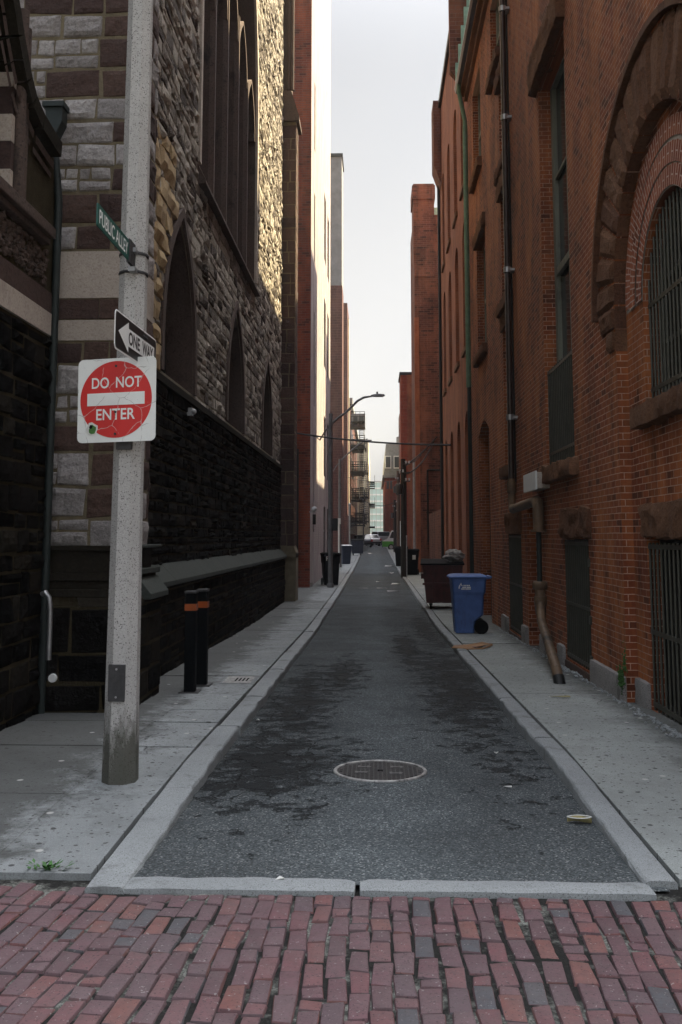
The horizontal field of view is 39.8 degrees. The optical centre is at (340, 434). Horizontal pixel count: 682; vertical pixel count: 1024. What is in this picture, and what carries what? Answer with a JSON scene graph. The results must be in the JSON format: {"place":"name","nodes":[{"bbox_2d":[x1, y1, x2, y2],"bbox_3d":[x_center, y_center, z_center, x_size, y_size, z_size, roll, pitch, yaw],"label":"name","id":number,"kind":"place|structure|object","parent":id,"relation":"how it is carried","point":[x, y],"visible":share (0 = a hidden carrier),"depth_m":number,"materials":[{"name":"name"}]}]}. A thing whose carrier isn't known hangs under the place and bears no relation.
{"place":"outdoors","nodes":[
{"label":"outdoors","id":0,"kind":"place"},
{"bbox_2d":[0,553,357,880],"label":"sidewalk","id":1,"kind":"structure","parent":0,"point":[59,799],"depth_m":7.24,"materials":[{"name":"concrete"}]},
{"bbox_2d":[27,858,75,870],"bbox_3d":[-1.509,2.233,4.882,0.251,0.064,0.138,0,-6,2],"label":"weed","id":2,"kind":"object","parent":1,"relation":"on","point":[45,866],"visible":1,"depth_m":4.89,"materials":[{"name":"green plant"}]},
{"bbox_2d":[101,0,152,784],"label":"lamp post","id":3,"kind":"object","parent":1,"relation":"on","point":[120,761],"visible":0.94,"depth_m":6.72,"materials":[{"name":"concrete"}]},
{"bbox_2d":[77,356,155,449],"bbox_3d":[-1.594,-0.218,6.775,0.611,0.658,0.127,-1,-6,11],"label":"do not enter sign","id":4,"kind":"object","parent":3,"relation":"attached to","point":[117,400],"visible":1,"depth_m":6.72,"materials":[{"name":"metal"}]},
{"bbox_2d":[96,203,148,277],"bbox_3d":[-1.553,-1.320,6.536,0.220,0.211,1.124,0,-6,2],"label":"street name sign","id":5,"kind":"object","parent":3,"relation":"attached to","point":[114,234],"visible":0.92,"depth_m":6.49,"materials":[{"name":"metal"}]},
{"bbox_2d":[114,309,155,362],"bbox_3d":[-1.546,-0.629,6.713,0.232,0.301,1.026,0,-6,2],"label":"one way sign","id":6,"kind":"object","parent":3,"relation":"attached to","point":[133,341],"visible":0.73,"depth_m":6.57,"materials":[{"name":"metal"}]},
{"bbox_2d":[178,590,200,692],"bbox_3d":[-1.704,2.369,10.678,0.220,1.180,0.220,0,-6,2],"label":"bollard","id":7,"kind":"object","parent":1,"relation":"on","point":[190,640],"visible":0.82,"depth_m":10.63,"materials":[{"name":"black plastic"}]},
{"bbox_2d":[196,589,211,686],"bbox_3d":[-1.656,2.442,11.252,0.220,1.180,0.220,0,-6,2],"label":"bollard","id":8,"kind":"object","parent":1,"relation":"on","point":[202,637],"visible":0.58,"depth_m":11.20,"materials":[{"name":"black plastic"}]},
{"bbox_2d":[219,676,257,683],"bbox_3d":[-1.258,3.037,11.614,0.400,0.032,0.600,0,-6,2],"label":"utility cover","id":9,"kind":"object","parent":1,"relation":"on","point":[238,679],"visible":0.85,"depth_m":11.56,"materials":[{"name":"metal"}]},
{"bbox_2d":[320,552,340,584],"bbox_3d":[-0.434,5.421,38.040,0.735,1.303,1.005,1,-6,-10],"label":"wheelie bin","id":10,"kind":"object","parent":1,"relation":"on","point":[324,562],"visible":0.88,"depth_m":37.66,"materials":[{"name":"black plastic"}]},
{"bbox_2d":[338,518,340,567],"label":"marker post","id":11,"kind":"object","parent":1,"relation":"on","point":[339,521],"visible":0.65,"depth_m":56.68,"materials":[{"name":"metal"}]},
{"bbox_2d":[341,545,351,563],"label":"wheelie bin","id":12,"kind":"object","parent":1,"relation":"on","point":[346,554],"visible":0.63,"depth_m":61.95,"materials":[{"name":"grey plastic"}]},
{"bbox_2d":[348,503,350,544],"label":"pipe post","id":13,"kind":"object","parent":1,"relation":"on","point":[349,504],"visible":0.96,"depth_m":69.67,"materials":[{"name":"metal"}]},
{"bbox_2d":[317,392,384,587],"bbox_3d":[0.382,2.124,36.525,2.678,7.640,0.272,0,-6,2],"label":"street lamp","id":14,"kind":"object","parent":1,"relation":"on","point":[332,524],"visible":0.96,"depth_m":36.47,"materials":[{"name":"grey metal"}]},
{"bbox_2d":[333,439,371,566],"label":"street lamp","id":15,"kind":"object","parent":1,"relation":"on","point":[339,495],"visible":0.67,"depth_m":57.96,"materials":[{"name":"grey metal"}]},
{"bbox_2d":[351,539,363,555],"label":"dumpster","id":16,"kind":"object","parent":1,"relation":"on","point":[357,545],"visible":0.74,"depth_m":79.52,"materials":[{"name":"grey plastic"}]},
{"bbox_2d":[0,879,681,1023],"bbox_3d":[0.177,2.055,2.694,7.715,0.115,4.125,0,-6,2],"label":"brick paving","id":17,"kind":"structure","parent":0,"point":[21,994],"depth_m":3.87,"materials":[{"name":"red brick"}]},
{"bbox_2d":[331,0,448,480],"label":"sky","id":18,"kind":"structure","parent":0,"point":[387,56],"materials":[{"name":"white"}]},
{"bbox_2d":[134,544,668,890],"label":"road","id":19,"kind":"structure","parent":0,"point":[377,671],"depth_m":6.73,"materials":[{"name":"grey asphalt"}]},
{"bbox_2d":[354,535,372,546],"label":"parked car","id":20,"kind":"object","parent":19,"relation":"on","point":[368,540],"visible":0.51,"depth_m":109.71,"materials":[{"name":"paint"}]},
{"bbox_2d":[363,510,366,550],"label":"pipe post","id":21,"kind":"object","parent":19,"relation":"on","point":[364,548],"visible":0.6,"depth_m":97.31,"materials":[{"name":"metal"}]},
{"bbox_2d":[364,534,381,545],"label":"parked car","id":22,"kind":"object","parent":19,"relation":"on","point":[377,540],"visible":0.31,"depth_m":115.33,"materials":[{"name":"silver metal"}]},
{"bbox_2d":[333,760,426,782],"bbox_3d":[0.297,2.564,7.133,0.710,0.048,0.710,0,-7,2],"label":"manhole cover","id":23,"kind":"object","parent":19,"relation":"on","point":[383,771],"visible":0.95,"depth_m":7.11,"materials":[{"name":"metal"}]},
{"bbox_2d":[372,532,389,544],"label":"parked car","id":24,"kind":"object","parent":19,"relation":"on","point":[383,535],"visible":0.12,"depth_m":121.13,"materials":[{"name":"silver metal"}]},
{"bbox_2d":[567,815,591,822],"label":"litter","id":25,"kind":"object","parent":19,"relation":"on","point":[586,819],"visible":1,"depth_m":5.78,"materials":[{"name":"paper"}]},
{"bbox_2d":[219,553,678,886],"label":"sidewalk bed","id":26,"kind":"object","parent":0,"point":[286,651],"visible":0.07,"depth_m":12.00,"materials":[{"name":"grey concrete"}]},
{"bbox_2d":[389,549,681,886],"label":"sidewalk","id":27,"kind":"structure","parent":0,"point":[626,760],"depth_m":8.14,"materials":[{"name":"concrete"}]},
{"bbox_2d":[382,531,392,548],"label":"van","id":28,"kind":"object","parent":27,"relation":"on","point":[388,542],"visible":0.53,"depth_m":98.94,"materials":[{"name":"white paint"}]},
{"bbox_2d":[391,500,396,551],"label":"utility pole","id":29,"kind":"object","parent":27,"relation":"on","point":[393,515],"visible":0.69,"depth_m":89.32,"materials":[{"name":"wood"}]},
{"bbox_2d":[393,471,400,545],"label":"utility pole","id":30,"kind":"object","parent":27,"relation":"on","point":[398,512],"visible":0.57,"depth_m":73.55,"materials":[{"name":"wood"}]},
{"bbox_2d":[348,477,396,481],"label":"overhead cable","id":31,"kind":"object","parent":30,"relation":"attached to","point":[373,481],"visible":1,"depth_m":79.53,"materials":[{"name":"black rubber"}]},
{"bbox_2d":[394,546,407,565],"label":"wheelie bin","id":32,"kind":"object","parent":27,"relation":"on","point":[398,554],"visible":0.57,"depth_m":58.55,"materials":[{"name":"black plastic"}]},
{"bbox_2d":[395,459,409,577],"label":"utility pole","id":33,"kind":"object","parent":27,"relation":"on","point":[401,489],"visible":0.98,"depth_m":45.77,"materials":[{"name":"wood"}]},
{"bbox_2d":[406,441,434,474],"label":"overhead cable","id":34,"kind":"object","parent":33,"relation":"attached to","point":[422,460],"visible":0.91,"depth_m":48.74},
{"bbox_2d":[405,437,436,465],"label":"overhead cable","id":35,"kind":"object","parent":33,"relation":"attached to","point":[422,451],"visible":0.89,"depth_m":48.55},
{"bbox_2d":[407,549,419,574],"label":"wheelie bin","id":36,"kind":"object","parent":27,"relation":"on","point":[412,561],"visible":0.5,"depth_m":47.12,"materials":[{"name":"black plastic"}]},
{"bbox_2d":[420,559,464,608],"bbox_3d":[2.791,4.110,25.960,1.180,1.318,1.428,-1,-6,5],"label":"dumpster","id":37,"kind":"object","parent":27,"relation":"on","point":[434,574],"visible":0.61,"depth_m":25.35,"materials":[{"name":"red paint"}]},
{"bbox_2d":[442,549,464,561],"bbox_3d":[3.095,3.358,25.868,0.632,0.425,0.552,0,-6,2],"label":"rubbish bag","id":38,"kind":"object","parent":37,"relation":"on","point":[453,555],"visible":0.94,"depth_m":25.70,"materials":[{"name":"grey plastic"}]},
{"bbox_2d":[447,573,491,633],"bbox_3d":[2.559,3.359,18.748,0.845,1.160,0.693,0,-6,2],"label":"recycling bin","id":39,"kind":"object","parent":27,"relation":"on","point":[468,590],"visible":1,"depth_m":18.47,"materials":[{"name":"blue plastic"}]},
{"bbox_2d":[451,642,492,649],"bbox_3d":[2.162,3.536,15.776,0.589,0.058,0.706,-3,-7,29],"label":"cardboard","id":40,"kind":"object","parent":27,"relation":"on","point":[473,646],"visible":1,"depth_m":15.74,"materials":[{"name":"brown cardboard"}]},
{"bbox_2d":[498,627,681,737],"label":"grit","id":41,"kind":"object","parent":27,"relation":"on","point":[664,727],"visible":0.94,"depth_m":9.70,"materials":[{"name":"gravel"}]},
{"bbox_3d":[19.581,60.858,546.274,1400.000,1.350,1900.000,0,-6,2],"label":"ground","id":42,"kind":"structure","parent":0,"visible":0},
{"bbox_2d":[0,0,301,730],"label":"church","id":43,"kind":"structure","parent":42,"relation":"on","point":[220,488],"depth_m":12.34,"materials":[{"name":"stone"}]},
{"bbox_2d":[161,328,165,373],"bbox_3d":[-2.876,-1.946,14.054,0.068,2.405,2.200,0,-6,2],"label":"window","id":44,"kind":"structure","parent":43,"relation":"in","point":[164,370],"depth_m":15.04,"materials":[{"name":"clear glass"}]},
{"bbox_2d":[199,0,254,265],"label":"window","id":45,"kind":"structure","parent":43,"relation":"in","point":[228,125],"depth_m":18.95,"materials":[{"name":"brown glass"}]},
{"bbox_2d":[84,545,364,893],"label":"kerb","id":46,"kind":"structure","parent":42,"relation":"on","point":[123,865],"depth_m":6.61,"materials":[{"name":"concrete"}]},
{"bbox_2d":[293,0,330,587],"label":"brick building","id":47,"kind":"structure","parent":42,"relation":"on","point":[312,62],"depth_m":38.88,"materials":[{"name":"red brick"}]},
{"bbox_2d":[324,419,324,457],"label":"window","id":48,"kind":"structure","parent":47,"relation":"in","point":[324,419],"depth_m":48.17,"materials":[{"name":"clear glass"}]},
{"bbox_2d":[324,303,324,366],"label":"window","id":49,"kind":"structure","parent":47,"relation":"in","point":[324,303],"depth_m":48.70,"materials":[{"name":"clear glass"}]},
{"bbox_2d":[324,199,324,259],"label":"window","id":50,"kind":"structure","parent":47,"relation":"in","point":[324,199],"depth_m":49.30,"materials":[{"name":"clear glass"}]},
{"bbox_2d":[327,426,327,479],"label":"window","id":51,"kind":"structure","parent":47,"relation":"in","point":[327,426],"depth_m":51.35,"materials":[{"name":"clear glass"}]},
{"bbox_2d":[327,317,327,376],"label":"window","id":52,"kind":"structure","parent":47,"relation":"in","point":[327,317],"depth_m":51.98,"materials":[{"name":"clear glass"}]},
{"bbox_2d":[327,239,327,275],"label":"window","id":53,"kind":"structure","parent":47,"relation":"in","point":[327,239],"depth_m":52.53,"materials":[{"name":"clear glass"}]},
{"bbox_2d":[327,509,327,551],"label":"window","id":54,"kind":"structure","parent":47,"relation":"in","point":[327,509],"depth_m":50.91,"materials":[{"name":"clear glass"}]},
{"bbox_2d":[297,432,450,445],"bbox_3d":[0.939,0.142,34.695,7.009,0.947,0.069,-4,-8,35],"label":"overhead cable","id":55,"kind":"object","parent":47,"relation":"attached to","point":[375,441],"visible":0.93,"depth_m":34.42,"materials":[{"name":"black rubber"}]},
{"bbox_2d":[330,153,343,551],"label":"grey tower","id":56,"kind":"structure","parent":42,"relation":"on","point":[336,318],"depth_m":71.44,"materials":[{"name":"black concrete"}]},
{"bbox_2d":[344,303,348,544],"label":"brick building","id":57,"kind":"structure","parent":42,"relation":"on","point":[346,426],"depth_m":89.08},
{"bbox_2d":[348,318,348,515],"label":"stair window","id":58,"kind":"structure","parent":57,"relation":"in","point":[348,318],"depth_m":90.76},
{"bbox_2d":[349,398,368,538],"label":"brick building","id":59,"kind":"structure","parent":42,"relation":"on","point":[356,422],"depth_m":98.79,"materials":[{"name":"brick"}]},
{"bbox_2d":[357,442,374,534],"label":"rendered building","id":60,"kind":"structure","parent":42,"relation":"on","point":[367,527],"depth_m":135.06,"materials":[{"name":"beige metal"}]},
{"bbox_2d":[370,482,382,533],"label":"glass tower","id":61,"kind":"structure","parent":42,"relation":"on","point":[376,512],"depth_m":318.85,"materials":[{"name":"teal glass"}]},
{"bbox_2d":[381,437,398,531],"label":"mansard building","id":62,"kind":"structure","parent":42,"relation":"on","point":[391,464],"depth_m":139.77,"materials":[{"name":"brick"}]},
{"bbox_2d":[385,456,390,468],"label":"window","id":63,"kind":"structure","parent":62,"relation":"in","point":[387,458],"depth_m":139.74,"materials":[{"name":"white paint"}]},
{"bbox_2d":[387,481,391,488],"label":"window","id":64,"kind":"structure","parent":62,"relation":"in","point":[390,481],"depth_m":139.72,"materials":[{"name":"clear glass"}]},
{"bbox_2d":[394,456,398,468],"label":"window","id":65,"kind":"structure","parent":62,"relation":"in","point":[396,458],"depth_m":139.69,"materials":[{"name":"grey glass"}]},
{"bbox_2d":[124,876,656,901],"bbox_3d":[0.225,2.336,4.668,2.628,0.212,0.184,0,-6,2],"label":"kerb strip","id":66,"kind":"object","parent":42,"relation":"on","point":[314,887],"visible":0.39,"depth_m":4.63,"materials":[{"name":"concrete"}]},
{"bbox_2d":[398,372,412,548],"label":"brick building","id":67,"kind":"structure","parent":42,"relation":"on","point":[405,413],"depth_m":80.35,"materials":[{"name":"red brick"}]},
{"bbox_2d":[410,184,440,571],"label":"brick tower","id":68,"kind":"structure","parent":42,"relation":"on","point":[425,365],"depth_m":51.68,"materials":[{"name":"red brick"}]},
{"bbox_2d":[429,31,473,572],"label":"brick building","id":69,"kind":"structure","parent":42,"relation":"on","point":[448,524],"depth_m":32.65,"materials":[{"name":"red brick"}]},
{"bbox_2d":[386,547,677,889],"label":"kerb","id":70,"kind":"structure","parent":42,"relation":"on","point":[645,866],"depth_m":6.73,"materials":[{"name":"concrete"}]},
{"bbox_2d":[448,0,681,724],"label":"brick building","id":71,"kind":"structure","parent":42,"relation":"on","point":[572,164],"depth_m":12.20,"materials":[{"name":"brick"}]},
{"bbox_2d":[478,89,480,155],"bbox_3d":[3.659,-7.913,24.155,0.071,2.450,1.750,0,-6,2],"label":"window","id":72,"kind":"structure","parent":71,"relation":"in","point":[479,124],"depth_m":24.97,"materials":[{"name":"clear glass"}]},
{"bbox_2d":[484,247,486,342],"bbox_3d":[3.673,-3.449,23.202,0.071,2.830,1.820,0,-6,2],"label":"window","id":73,"kind":"structure","parent":71,"relation":"in","point":[484,247],"depth_m":24.05,"materials":[{"name":"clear glass"}]},
{"bbox_2d":[488,437,491,614],"bbox_3d":[3.731,2.204,22.601,0.060,4.500,2.050,0,-6,2],"label":"door","id":74,"kind":"structure","parent":71,"relation":"in","point":[488,437],"depth_m":23.53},
{"bbox_2d":[496,0,499,45],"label":"window","id":75,"kind":"structure","parent":71,"relation":"in","point":[497,13],"depth_m":21.16,"materials":[{"name":"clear glass"}]},
{"bbox_2d":[509,534,522,635],"bbox_3d":[3.405,2.812,17.781,0.210,1.850,1.680,0,-6,2],"label":"window","id":76,"kind":"structure","parent":71,"relation":"in","point":[515,552],"depth_m":17.80,"materials":[{"name":"black metal"}]},
{"bbox_2d":[547,56,574,463],"bbox_3d":[3.278,-2.611,13.789,0.220,6.070,2.030,0,-6,2],"label":"window","id":77,"kind":"structure","parent":71,"relation":"in","point":[560,377],"depth_m":14.35,"materials":[{"name":"black glass"}]},
{"bbox_2d":[564,539,591,669],"bbox_3d":[3.211,2.193,12.359,0.210,1.630,1.540,0,-6,2],"label":"window","id":78,"kind":"structure","parent":71,"relation":"in","point":[579,650],"depth_m":12.40,"materials":[{"name":"black metal"}]},
{"bbox_2d":[648,187,681,397],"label":"window","id":79,"kind":"structure","parent":71,"relation":"in","point":[660,302],"depth_m":9.14,"materials":[{"name":"black glass"}]},
{"bbox_2d":[648,539,681,724],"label":"window","id":80,"kind":"structure","parent":71,"relation":"in","point":[670,550],"depth_m":9.13,"materials":[{"name":"black metal"}]}
]}

